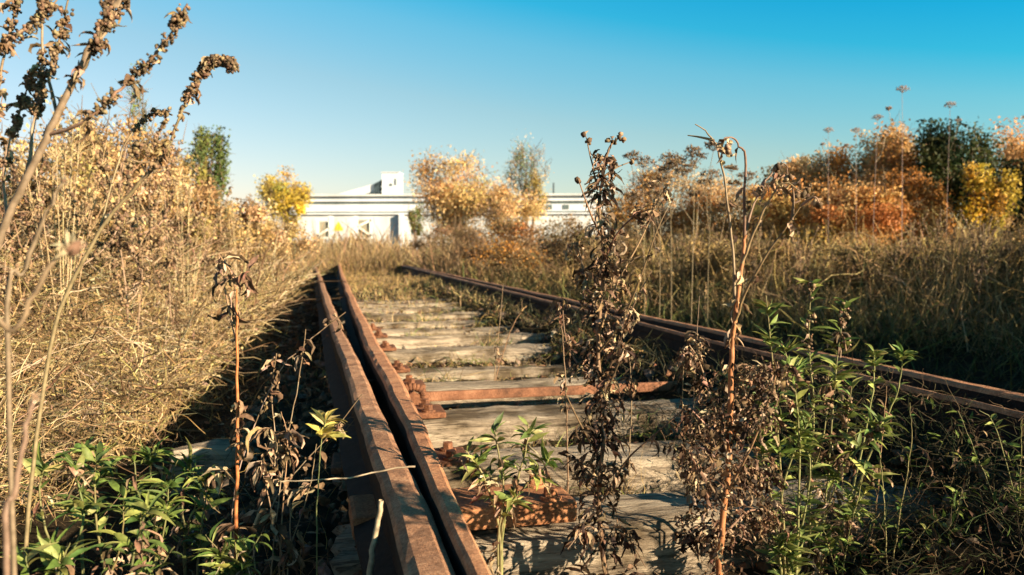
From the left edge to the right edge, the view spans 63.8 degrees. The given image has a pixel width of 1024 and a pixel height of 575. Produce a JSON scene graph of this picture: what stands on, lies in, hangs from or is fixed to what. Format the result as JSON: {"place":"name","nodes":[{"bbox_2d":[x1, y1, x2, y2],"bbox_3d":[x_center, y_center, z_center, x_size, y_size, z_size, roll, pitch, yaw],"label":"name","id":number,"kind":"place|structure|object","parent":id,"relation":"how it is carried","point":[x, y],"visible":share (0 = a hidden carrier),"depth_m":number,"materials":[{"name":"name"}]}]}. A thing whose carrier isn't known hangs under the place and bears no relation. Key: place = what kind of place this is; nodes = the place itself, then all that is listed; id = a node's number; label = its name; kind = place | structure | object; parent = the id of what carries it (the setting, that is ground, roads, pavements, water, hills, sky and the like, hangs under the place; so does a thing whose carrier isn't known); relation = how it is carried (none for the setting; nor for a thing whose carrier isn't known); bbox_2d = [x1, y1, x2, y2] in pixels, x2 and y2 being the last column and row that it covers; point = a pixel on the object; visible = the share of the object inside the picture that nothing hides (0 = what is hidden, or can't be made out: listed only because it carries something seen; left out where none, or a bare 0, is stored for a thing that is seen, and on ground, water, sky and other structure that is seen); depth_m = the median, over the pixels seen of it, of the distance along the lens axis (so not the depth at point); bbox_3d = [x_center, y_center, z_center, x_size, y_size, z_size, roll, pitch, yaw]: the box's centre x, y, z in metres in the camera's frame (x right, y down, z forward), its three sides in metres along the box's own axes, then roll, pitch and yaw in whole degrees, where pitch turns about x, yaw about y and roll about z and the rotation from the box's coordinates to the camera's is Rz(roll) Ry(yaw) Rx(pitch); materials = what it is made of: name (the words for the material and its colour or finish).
{"place":"outdoors","nodes":[
{"label":"outdoors","id":0,"kind":"place"},
{"bbox_2d":[13,110,109,387],"bbox_3d":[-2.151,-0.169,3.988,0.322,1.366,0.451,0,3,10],"label":"plume grass","id":1,"kind":"object","parent":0,"point":[65,204],"depth_m":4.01,"materials":[{"name":"beige plant"}]},
{"bbox_2d":[159,168,215,346],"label":"plume grass","id":2,"kind":"object","parent":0,"point":[188,216],"depth_m":5.38,"materials":[{"name":"beige plant"}]},
{"bbox_2d":[290,172,607,248],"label":"factory building","id":3,"kind":"structure","parent":0,"point":[385,208],"depth_m":81.80,"materials":[{"name":"white concrete"}]},
{"bbox_2d":[0,270,1023,574],"bbox_3d":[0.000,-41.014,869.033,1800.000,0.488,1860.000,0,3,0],"label":"ground","id":4,"kind":"structure","parent":0,"point":[306,450],"depth_m":2.38,"materials":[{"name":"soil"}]},
{"bbox_2d":[2,392,42,574],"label":"stem","id":5,"kind":"object","parent":4,"relation":"on","point":[5,515],"visible":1,"depth_m":0.60,"materials":[{"name":"beige plant"}]},
{"bbox_2d":[0,180,48,404],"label":"dry stalk","id":6,"kind":"object","parent":4,"relation":"on","point":[10,239],"visible":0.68,"depth_m":3.56,"materials":[{"name":"brown plant"}]},
{"bbox_2d":[4,175,69,574],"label":"seed head weed","id":7,"kind":"object","parent":4,"relation":"on","point":[12,520],"visible":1,"depth_m":0.75,"materials":[{"name":"beige plant"}]},
{"bbox_2d":[0,229,89,332],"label":"seed head weed","id":8,"kind":"object","parent":4,"relation":"on","point":[71,247],"visible":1,"depth_m":0.62,"materials":[{"name":"brown plant"}]},
{"bbox_2d":[0,95,90,359],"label":"dry stalk","id":9,"kind":"object","parent":4,"relation":"on","point":[14,183],"visible":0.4,"depth_m":4.57,"materials":[{"name":"brown plant"}]},
{"bbox_2d":[0,535,103,574],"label":"green weed","id":10,"kind":"object","parent":4,"relation":"on","point":[54,557],"visible":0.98,"depth_m":1.05,"materials":[{"name":"green plant"}]},
{"bbox_2d":[1,439,111,574],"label":"green weed","id":11,"kind":"object","parent":4,"relation":"on","point":[78,508],"visible":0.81,"depth_m":1.20,"materials":[{"name":"green plant"}]},
{"bbox_2d":[0,84,153,320],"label":"dry bush","id":12,"kind":"object","parent":4,"relation":"on","point":[84,170],"visible":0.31,"depth_m":5.13,"materials":[{"name":"brown plant"}]},
{"bbox_2d":[55,436,128,574],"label":"green weed","id":13,"kind":"object","parent":4,"relation":"on","point":[103,472],"visible":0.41,"depth_m":1.62,"materials":[{"name":"green plant"}]},
{"bbox_2d":[0,0,191,248],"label":"seeding mugwort","id":14,"kind":"object","parent":4,"relation":"on","point":[110,13],"visible":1,"depth_m":1.02,"materials":[{"name":"brown plant"}]},
{"bbox_2d":[69,440,148,574],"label":"green weed","id":15,"kind":"object","parent":4,"relation":"on","point":[121,489],"visible":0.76,"depth_m":1.28,"materials":[{"name":"green plant"}]},
{"bbox_2d":[65,106,171,356],"bbox_3d":[-1.911,-0.172,4.024,0.453,1.440,0.467,2,3,32],"label":"dry stalk","id":16,"kind":"object","parent":4,"relation":"on","point":[129,167],"visible":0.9,"depth_m":4.01,"materials":[{"name":"brown plant"}]},
{"bbox_2d":[52,104,206,262],"bbox_3d":[-3.254,-0.555,6.992,1.201,1.958,1.202,1,3,26],"label":"dry bush","id":17,"kind":"object","parent":4,"relation":"on","point":[140,169],"visible":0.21,"depth_m":6.89,"materials":[{"name":"brown plant"}]},
{"bbox_2d":[22,54,239,569],"bbox_3d":[-0.511,0.182,1.142,0.293,0.994,0.113,0,3,0],"label":"seeding mugwort","id":18,"kind":"object","parent":4,"relation":"on","point":[208,64],"visible":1,"depth_m":1.10,"materials":[{"name":"brown plant"}]},
{"bbox_2d":[93,167,181,401],"bbox_3d":[-1.735,0.010,3.844,0.354,1.128,0.366,2,3,30],"label":"dry stalk","id":19,"kind":"object","parent":4,"relation":"on","point":[152,216],"visible":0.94,"depth_m":3.83,"materials":[{"name":"brown plant"}]},
{"bbox_2d":[101,485,182,574],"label":"green weed","id":20,"kind":"object","parent":4,"relation":"on","point":[138,546],"visible":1,"depth_m":1.11,"materials":[{"name":"green plant"}]},
{"bbox_2d":[117,140,183,314],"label":"dry stalk","id":21,"kind":"object","parent":4,"relation":"on","point":[147,183],"visible":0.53,"depth_m":5.55,"materials":[{"name":"brown plant"}]},
{"bbox_2d":[112,454,195,574],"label":"green weed","id":22,"kind":"object","parent":4,"relation":"on","point":[160,503],"visible":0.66,"depth_m":1.34,"materials":[{"name":"green plant"}]},
{"bbox_2d":[130,437,186,574],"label":"green weed","id":23,"kind":"object","parent":4,"relation":"on","point":[150,459],"visible":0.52,"depth_m":1.50,"materials":[{"name":"green plant"}]},
{"bbox_2d":[0,212,321,557],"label":"dry grass","id":24,"kind":"structure","parent":4,"relation":"on","point":[144,422],"depth_m":3.53,"materials":[{"name":"plant"}]},
{"bbox_2d":[130,159,205,370],"bbox_3d":[-1.916,-0.102,4.575,0.413,1.272,0.400,2,3,34],"label":"dry stalk","id":25,"kind":"object","parent":4,"relation":"on","point":[167,221],"visible":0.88,"depth_m":4.57,"materials":[{"name":"brown plant"}]},
{"bbox_2d":[141,147,234,303],"bbox_3d":[-3.141,-0.465,8.020,1.021,1.767,1.024,0,3,0],"label":"dry bush","id":26,"kind":"object","parent":4,"relation":"on","point":[212,206],"visible":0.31,"depth_m":7.87,"materials":[{"name":"brown plant"}]},
{"bbox_2d":[0,119,381,547],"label":"dry brushwood","id":27,"kind":"object","parent":4,"relation":"on","point":[265,298],"visible":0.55,"depth_m":3.82,"materials":[{"name":"beige plant"}]},
{"bbox_2d":[163,437,227,574],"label":"green weed","id":28,"kind":"object","parent":4,"relation":"on","point":[183,527],"visible":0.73,"depth_m":1.58,"materials":[{"name":"green plant"}]},
{"bbox_2d":[172,178,233,331],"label":"dry stalk","id":29,"kind":"object","parent":4,"relation":"on","point":[207,259],"visible":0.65,"depth_m":5.98,"materials":[{"name":"brown plant"}]},
{"bbox_2d":[179,123,232,217],"bbox_3d":[-5.887,-1.607,15.893,1.093,3.124,0.926,-1,3,-23],"label":"green tree","id":30,"kind":"object","parent":4,"relation":"on","point":[218,172],"visible":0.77,"depth_m":15.81,"materials":[{"name":"green plant"}]},
{"bbox_2d":[179,463,232,574],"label":"green weed","id":31,"kind":"object","parent":4,"relation":"on","point":[200,503],"visible":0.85,"depth_m":1.45,"materials":[{"name":"green plant"}]},
{"bbox_2d":[167,438,260,496],"bbox_3d":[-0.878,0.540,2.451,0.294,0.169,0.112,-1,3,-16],"label":"railway sleeper","id":32,"kind":"object","parent":4,"relation":"on","point":[218,446],"visible":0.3,"depth_m":2.40,"materials":[{"name":"wood"}]},
{"bbox_2d":[191,519,274,574],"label":"green weed","id":33,"kind":"object","parent":4,"relation":"on","point":[221,566],"visible":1,"depth_m":1.29,"materials":[{"name":"green plant"}]},
{"bbox_2d":[201,253,277,574],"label":"red stem weed","id":34,"kind":"object","parent":4,"relation":"on","point":[224,529],"visible":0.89,"depth_m":1.40,"materials":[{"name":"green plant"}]},
{"bbox_2d":[197,193,282,271],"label":"dry bush","id":35,"kind":"object","parent":4,"relation":"on","point":[255,210],"visible":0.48,"depth_m":9.38,"materials":[{"name":"brown plant"}]},
{"bbox_2d":[253,165,315,231],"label":"yellow tree","id":36,"kind":"object","parent":4,"relation":"on","point":[296,197],"visible":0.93,"depth_m":45.34,"materials":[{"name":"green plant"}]},
{"bbox_2d":[245,412,326,574],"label":"dry weed","id":37,"kind":"object","parent":4,"relation":"on","point":[283,456],"visible":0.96,"depth_m":1.45,"materials":[{"name":"brown plant"}]},
{"bbox_2d":[251,218,320,280],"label":"dry bush","id":38,"kind":"object","parent":4,"relation":"on","point":[293,231],"visible":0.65,"depth_m":11.87,"materials":[{"name":"brown plant"}]},
{"bbox_2d":[231,312,346,557],"bbox_3d":[-0.420,0.313,1.550,0.219,0.535,0.052,0,3,0],"label":"dry weed","id":39,"kind":"object","parent":4,"relation":"on","point":[277,378],"visible":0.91,"depth_m":1.55,"materials":[{"name":"brown plant"}]},
{"bbox_2d":[307,408,350,574],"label":"leaf sprig","id":40,"kind":"object","parent":4,"relation":"on","point":[327,419],"visible":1,"depth_m":1.35,"materials":[{"name":"plant"}]},
{"bbox_2d":[315,216,371,239],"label":"gate","id":41,"kind":"structure","parent":4,"relation":"on","point":[367,223],"depth_m":61.82,"materials":[{"name":"white paint"}]},
{"bbox_2d":[312,265,455,574],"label":"stock rail","id":42,"kind":"object","parent":4,"relation":"on","point":[409,541],"visible":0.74,"depth_m":1.54,"materials":[{"name":"brown metal"}]},
{"bbox_2d":[334,302,459,309],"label":"railway sleeper","id":43,"kind":"object","parent":4,"relation":"on","point":[371,305],"visible":0.12,"depth_m":7.93,"materials":[{"name":"wood"}]},
{"bbox_2d":[337,263,490,574],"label":"switch rail","id":44,"kind":"object","parent":43,"relation":"on","point":[403,418],"visible":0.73,"depth_m":1.72,"materials":[{"name":"brown metal"}]},
{"bbox_2d":[399,264,1023,411],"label":"stock rail","id":45,"kind":"object","parent":43,"relation":"on","point":[986,394],"visible":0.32,"depth_m":2.76,"materials":[{"name":"metal"}]},
{"bbox_2d":[338,311,482,323],"bbox_3d":[-0.342,0.297,6.854,2.410,0.194,0.236,-1,3,-13],"label":"railway sleeper","id":46,"kind":"object","parent":4,"relation":"on","point":[452,315],"visible":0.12,"depth_m":6.69,"materials":[{"name":"wood"}]},
{"bbox_2d":[342,319,492,328],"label":"railway sleeper","id":47,"kind":"object","parent":4,"relation":"on","point":[459,323],"visible":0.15,"depth_m":6.11,"materials":[{"name":"wood"}]},
{"bbox_2d":[343,323,510,335],"bbox_3d":[-0.105,0.345,5.696,2.355,0.226,0.240,-1,3,-14],"label":"railway sleeper","id":48,"kind":"object","parent":4,"relation":"on","point":[437,331],"visible":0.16,"depth_m":5.53,"materials":[{"name":"beige wood"}]},
{"bbox_2d":[326,329,544,348],"bbox_3d":[0.007,0.358,5.145,2.284,0.222,0.230,-1,3,-13],"label":"railway sleeper","id":49,"kind":"object","parent":4,"relation":"on","point":[400,342],"visible":0.2,"depth_m":4.97,"materials":[{"name":"grey wood"}]},
{"bbox_2d":[402,217,496,272],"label":"dry bush","id":50,"kind":"object","parent":4,"relation":"on","point":[435,238],"visible":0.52,"depth_m":18.89,"materials":[{"name":"brown plant"}]},
{"bbox_2d":[351,341,550,364],"bbox_3d":[0.236,0.392,4.611,2.517,0.226,0.294,-1,3,-13],"label":"railway sleeper","id":51,"kind":"object","parent":4,"relation":"on","point":[512,352],"visible":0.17,"depth_m":4.40,"materials":[{"name":"grey wood"}]},
{"bbox_2d":[403,145,500,241],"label":"orange tree","id":52,"kind":"object","parent":4,"relation":"on","point":[444,199],"visible":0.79,"depth_m":41.15,"materials":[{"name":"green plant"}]},
{"bbox_2d":[326,360,603,385],"bbox_3d":[0.272,0.447,4.005,2.321,0.226,0.232,-1,3,-13],"label":"railway sleeper","id":53,"kind":"object","parent":4,"relation":"on","point":[402,370],"visible":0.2,"depth_m":3.84,"materials":[{"name":"grey wood"}]},
{"bbox_2d":[327,374,625,407],"bbox_3d":[0.427,0.457,3.455,2.363,0.230,0.237,-1,3,-13],"label":"railway sleeper","id":54,"kind":"object","parent":4,"relation":"on","point":[459,385],"visible":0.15,"depth_m":3.29,"materials":[{"name":"orange wood"}]},
{"bbox_2d":[456,209,552,284],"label":"dry bush","id":55,"kind":"object","parent":4,"relation":"on","point":[479,252],"visible":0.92,"depth_m":15.31,"materials":[{"name":"brown plant"}]},
{"bbox_2d":[449,411,563,574],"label":"leafy weed","id":56,"kind":"object","parent":4,"relation":"on","point":[503,512],"visible":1,"depth_m":1.42,"materials":[{"name":"green plant"}]},
{"bbox_2d":[463,175,549,240],"bbox_3d":[-0.245,-3.335,39.670,4.305,4.242,3.399,0,3,0],"label":"orange tree","id":57,"kind":"object","parent":4,"relation":"on","point":[504,201],"visible":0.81,"depth_m":39.42,"materials":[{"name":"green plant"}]},
{"bbox_2d":[329,398,710,447],"bbox_3d":[0.469,0.482,2.917,2.177,0.225,0.264,-1,3,-13],"label":"railway sleeper","id":58,"kind":"object","parent":4,"relation":"on","point":[459,427],"visible":0.25,"depth_m":2.73,"materials":[{"name":"grey wood"}]},
{"bbox_2d":[367,379,677,404],"bbox_3d":[0.094,0.376,3.053,1.250,0.116,0.101,-1,3,-14],"label":"switch rod","id":59,"kind":"object","parent":58,"relation":"on","point":[449,395],"visible":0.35,"depth_m":3.02,"materials":[{"name":"orange metal"}]},
{"bbox_2d":[497,129,551,226],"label":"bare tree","id":60,"kind":"object","parent":4,"relation":"on","point":[521,160],"visible":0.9,"depth_m":46.40,"materials":[{"name":"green plant"}]},
{"bbox_2d":[43,266,1023,574],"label":"stubble","id":61,"kind":"object","parent":4,"relation":"on","point":[425,282],"visible":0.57,"depth_m":3.16,"materials":[{"name":"plant"}]},
{"bbox_2d":[548,304,575,492],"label":"dry weed","id":62,"kind":"object","parent":4,"relation":"on","point":[565,389],"visible":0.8,"depth_m":1.75,"materials":[{"name":"brown plant"}]},
{"bbox_2d":[331,440,795,494],"bbox_3d":[0.602,0.535,2.387,2.196,0.225,0.297,-1,3,-11],"label":"railway sleeper","id":63,"kind":"object","parent":4,"relation":"on","point":[660,471],"visible":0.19,"depth_m":2.23,"materials":[{"name":"grey wood"}]},
{"bbox_2d":[532,211,605,294],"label":"dry bush","id":64,"kind":"object","parent":4,"relation":"on","point":[578,233],"visible":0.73,"depth_m":12.84,"materials":[{"name":"brown plant"}]},
{"bbox_2d":[177,287,1023,574],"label":"track rubble","id":65,"kind":"object","parent":4,"relation":"on","point":[766,567],"visible":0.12,"depth_m":2.65,"materials":[{"name":"grey stone"}]},
{"bbox_2d":[204,209,1017,283],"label":"grass","id":66,"kind":"structure","parent":4,"relation":"on","point":[363,261],"depth_m":19.61,"materials":[{"name":"beige plant"}]},
{"bbox_2d":[550,131,689,574],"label":"withered weed","id":67,"kind":"object","parent":4,"relation":"on","point":[622,353],"visible":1,"depth_m":1.49,"materials":[{"name":"brown plant"}]},
{"bbox_2d":[576,222,670,296],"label":"olive scrub","id":68,"kind":"object","parent":4,"relation":"on","point":[638,252],"visible":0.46,"depth_m":10.91,"materials":[{"name":"brown plant"}]},
{"bbox_2d":[582,153,706,250],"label":"orange bush","id":69,"kind":"object","parent":4,"relation":"on","point":[629,204],"visible":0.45,"depth_m":17.58,"materials":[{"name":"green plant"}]},
{"bbox_2d":[622,150,674,314],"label":"umbel weed","id":70,"kind":"object","parent":4,"relation":"on","point":[632,194],"visible":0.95,"depth_m":7.00,"materials":[{"name":"brown plant"}]},
{"bbox_2d":[329,472,995,574],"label":"railway sleeper","id":71,"kind":"object","parent":4,"relation":"on","point":[534,541],"visible":0.41,"depth_m":1.68,"materials":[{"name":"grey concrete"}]},
{"bbox_2d":[675,296,706,502],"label":"dry weed","id":72,"kind":"object","parent":4,"relation":"on","point":[683,406],"visible":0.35,"depth_m":1.80,"materials":[{"name":"brown plant"}]},
{"bbox_2d":[663,141,719,323],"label":"umbel weed","id":73,"kind":"object","parent":4,"relation":"on","point":[696,193],"visible":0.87,"depth_m":6.83,"materials":[{"name":"brown plant"}]},
{"bbox_2d":[666,227,738,309],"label":"olive scrub","id":74,"kind":"object","parent":4,"relation":"on","point":[720,252],"visible":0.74,"depth_m":9.95,"materials":[{"name":"green plant"}]},
{"bbox_2d":[386,262,1023,474],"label":"switch rail","id":75,"kind":"object","parent":4,"relation":"on","point":[716,346],"visible":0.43,"depth_m":2.51,"materials":[{"name":"brown metal"}]},
{"bbox_2d":[682,162,735,327],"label":"umbel weed","id":76,"kind":"object","parent":4,"relation":"on","point":[705,181],"visible":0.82,"depth_m":7.17,"materials":[{"name":"brown plant"}]},
{"bbox_2d":[666,166,772,250],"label":"orange bush","id":77,"kind":"object","parent":4,"relation":"on","point":[717,197],"visible":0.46,"depth_m":16.55,"materials":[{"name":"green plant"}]},
{"bbox_2d":[432,195,1023,392],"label":"bank grass","id":78,"kind":"structure","parent":4,"relation":"on","point":[912,299],"depth_m":7.58,"materials":[{"name":"brown plant"}]},
{"bbox_2d":[456,204,1023,393],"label":"bank brushwood","id":79,"kind":"object","parent":4,"relation":"on","point":[929,282],"visible":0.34,"depth_m":7.88,"materials":[{"name":"brown plant"}]},
{"bbox_2d":[662,124,822,574],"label":"withered weed","id":80,"kind":"object","parent":4,"relation":"on","point":[706,534],"visible":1,"depth_m":1.39,"materials":[{"name":"brown plant"}]},
{"bbox_2d":[724,233,827,295],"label":"olive scrub","id":81,"kind":"object","parent":4,"relation":"on","point":[753,250],"visible":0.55,"depth_m":9.36,"materials":[{"name":"green plant"}]},
{"bbox_2d":[731,177,823,259],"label":"orange bush","id":82,"kind":"object","parent":4,"relation":"on","point":[780,208],"visible":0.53,"depth_m":12.61,"materials":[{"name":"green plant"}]},
{"bbox_2d":[744,296,830,574],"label":"leafy weed","id":83,"kind":"object","parent":4,"relation":"on","point":[790,551],"visible":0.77,"depth_m":1.54,"materials":[{"name":"green plant"}]},
{"bbox_2d":[755,150,854,254],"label":"orange bush","id":84,"kind":"object","parent":4,"relation":"on","point":[768,183],"visible":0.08,"depth_m":14.44,"materials":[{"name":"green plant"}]},
{"bbox_2d":[608,340,1023,574],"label":"undergrowth","id":85,"kind":"object","parent":4,"relation":"on","point":[954,516],"visible":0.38,"depth_m":1.73,"materials":[{"name":"green plant"}]},
{"bbox_2d":[785,137,876,251],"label":"orange bush","id":86,"kind":"object","parent":4,"relation":"on","point":[840,162],"visible":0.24,"depth_m":14.21,"materials":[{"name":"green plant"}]},
{"bbox_2d":[810,461,875,574],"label":"slender weed","id":87,"kind":"object","parent":4,"relation":"on","point":[848,540],"visible":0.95,"depth_m":1.60,"materials":[{"name":"green plant"}]},
{"bbox_2d":[785,277,907,574],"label":"leafy weed","id":88,"kind":"object","parent":4,"relation":"on","point":[834,341],"visible":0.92,"depth_m":1.64,"materials":[{"name":"green plant"}]},
{"bbox_2d":[777,170,925,257],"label":"orange bush","id":89,"kind":"object","parent":4,"relation":"on","point":[868,206],"visible":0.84,"depth_m":11.55,"materials":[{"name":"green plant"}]},
{"bbox_2d":[809,233,902,300],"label":"olive scrub","id":90,"kind":"object","parent":4,"relation":"on","point":[847,262],"visible":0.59,"depth_m":8.52,"materials":[{"name":"green plant"}]},
{"bbox_2d":[819,118,928,250],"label":"orange bush","id":91,"kind":"object","parent":4,"relation":"on","point":[888,158],"visible":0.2,"depth_m":13.56,"materials":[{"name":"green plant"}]},
{"bbox_2d":[835,340,918,550],"bbox_3d":[0.774,0.354,1.759,0.198,0.489,0.070,0,3,0],"label":"leafy weed","id":92,"kind":"object","parent":4,"relation":"on","point":[897,354],"visible":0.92,"depth_m":1.75,"materials":[{"name":"green plant"}]},
{"bbox_2d":[873,406,920,574],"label":"slender weed","id":93,"kind":"object","parent":4,"relation":"on","point":[898,508],"visible":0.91,"depth_m":1.60,"materials":[{"name":"green plant"}]},
{"bbox_2d":[870,163,955,250],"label":"orange bush","id":94,"kind":"object","parent":4,"relation":"on","point":[910,196],"visible":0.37,"depth_m":12.49,"materials":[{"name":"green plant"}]},
{"bbox_2d":[888,236,994,296],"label":"olive scrub","id":95,"kind":"object","parent":4,"relation":"on","point":[908,260],"visible":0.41,"depth_m":8.15,"materials":[{"name":"brown plant"}]},
{"bbox_2d":[909,116,1011,249],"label":"dark green bush","id":96,"kind":"object","parent":4,"relation":"on","point":[939,146],"visible":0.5,"depth_m":12.94,"materials":[{"name":"green plant"}]},
{"bbox_2d":[959,209,1004,332],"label":"dry stalk","id":97,"kind":"object","parent":4,"relation":"on","point":[972,236],"visible":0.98,"depth_m":6.56,"materials":[{"name":"brown plant"}]},
{"bbox_2d":[946,409,1023,523],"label":"slender weed","id":98,"kind":"object","parent":4,"relation":"on","point":[987,461],"visible":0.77,"depth_m":1.60,"materials":[{"name":"green plant"}]},
{"bbox_2d":[953,157,1023,250],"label":"yellow bush","id":99,"kind":"object","parent":4,"relation":"on","point":[979,177],"visible":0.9,"depth_m":11.87,"materials":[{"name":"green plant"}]},
{"bbox_2d":[965,115,1023,240],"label":"orange bush","id":100,"kind":"object","parent":4,"relation":"on","point":[1016,149],"visible":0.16,"depth_m":15.62,"materials":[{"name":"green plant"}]},
{"bbox_2d":[966,219,1023,291],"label":"olive scrub","id":101,"kind":"object","parent":4,"relation":"on","point":[1018,233],"visible":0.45,"depth_m":7.76,"materials":[{"name":"green plant"}]},
{"bbox_2d":[993,155,1023,245],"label":"dark green bush","id":102,"kind":"object","parent":4,"relation":"on","point":[1020,209],"visible":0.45,"depth_m":12.58,"materials":[{"name":"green plant"}]},
{"bbox_2d":[0,0,1023,242],"label":"sky","id":103,"kind":"structure","parent":0,"point":[343,93],"materials":[{"name":"blue"}]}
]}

